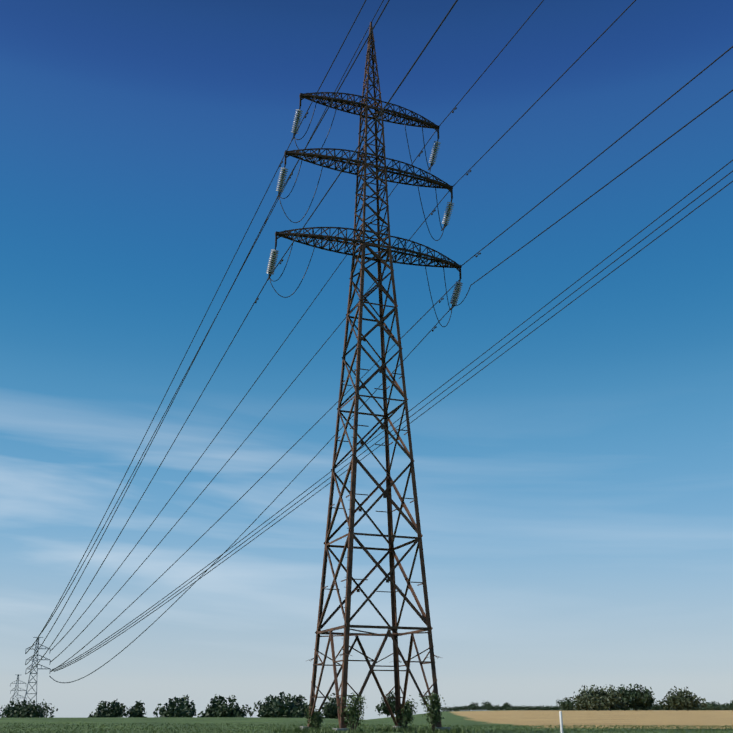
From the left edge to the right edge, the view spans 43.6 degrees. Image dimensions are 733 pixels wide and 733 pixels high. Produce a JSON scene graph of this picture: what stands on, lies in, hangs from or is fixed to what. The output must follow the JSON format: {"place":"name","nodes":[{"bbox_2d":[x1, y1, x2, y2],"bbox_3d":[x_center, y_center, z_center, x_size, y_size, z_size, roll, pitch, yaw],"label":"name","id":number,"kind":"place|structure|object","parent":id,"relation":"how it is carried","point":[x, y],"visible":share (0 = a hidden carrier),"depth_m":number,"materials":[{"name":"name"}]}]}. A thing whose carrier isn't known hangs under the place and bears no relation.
{"place":"outdoors","nodes":[
{"label":"outdoors","id":0,"kind":"place"},
{"bbox_2d":[0,710,732,732],"bbox_3d":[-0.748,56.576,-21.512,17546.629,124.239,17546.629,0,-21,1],"label":"ground","id":1,"kind":"structure","parent":0,"point":[596,718],"depth_m":84.37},
{"bbox_2d":[10,674,26,705],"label":"tower","id":2,"kind":"structure","parent":1,"relation":"on","point":[18,683],"depth_m":727.51,"materials":[{"name":"metal"}]},
{"bbox_2d":[24,637,50,706],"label":"tower","id":3,"kind":"structure","parent":1,"relation":"on","point":[32,666],"depth_m":467.65,"materials":[{"name":"metal"}]},
{"bbox_2d":[0,683,732,718],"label":"tree line","id":4,"kind":"object","parent":1,"relation":"on","point":[597,699],"visible":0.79,"depth_m":619.25,"materials":[{"name":"green plant"}]},
{"bbox_2d":[0,722,732,732],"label":"grass tufts","id":5,"kind":"object","parent":1,"relation":"on","point":[387,729],"visible":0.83,"depth_m":46.33,"materials":[{"name":"green plant"}]},
{"bbox_2d":[302,692,445,730],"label":"shrubs","id":6,"kind":"object","parent":1,"relation":"on","point":[353,714],"depth_m":40.36,"materials":[{"name":"green plant"}]},
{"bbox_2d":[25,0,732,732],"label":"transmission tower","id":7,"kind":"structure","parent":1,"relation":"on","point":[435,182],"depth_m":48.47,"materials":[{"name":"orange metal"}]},
{"bbox_2d":[559,711,562,732],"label":"marker posts","id":8,"kind":"object","parent":1,"relation":"on","point":[561,722],"visible":1,"depth_m":36.23,"materials":[{"name":"white paint"}]},
{"bbox_2d":[442,702,732,711],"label":"hedge row","id":9,"kind":"object","parent":1,"relation":"on","point":[713,706],"visible":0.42,"depth_m":698.36,"materials":[{"name":"green plant"}]},
{"bbox_2d":[0,0,732,719],"label":"sky","id":10,"kind":"structure","parent":0,"point":[575,492],"materials":[{"name":"blue"}]}
]}

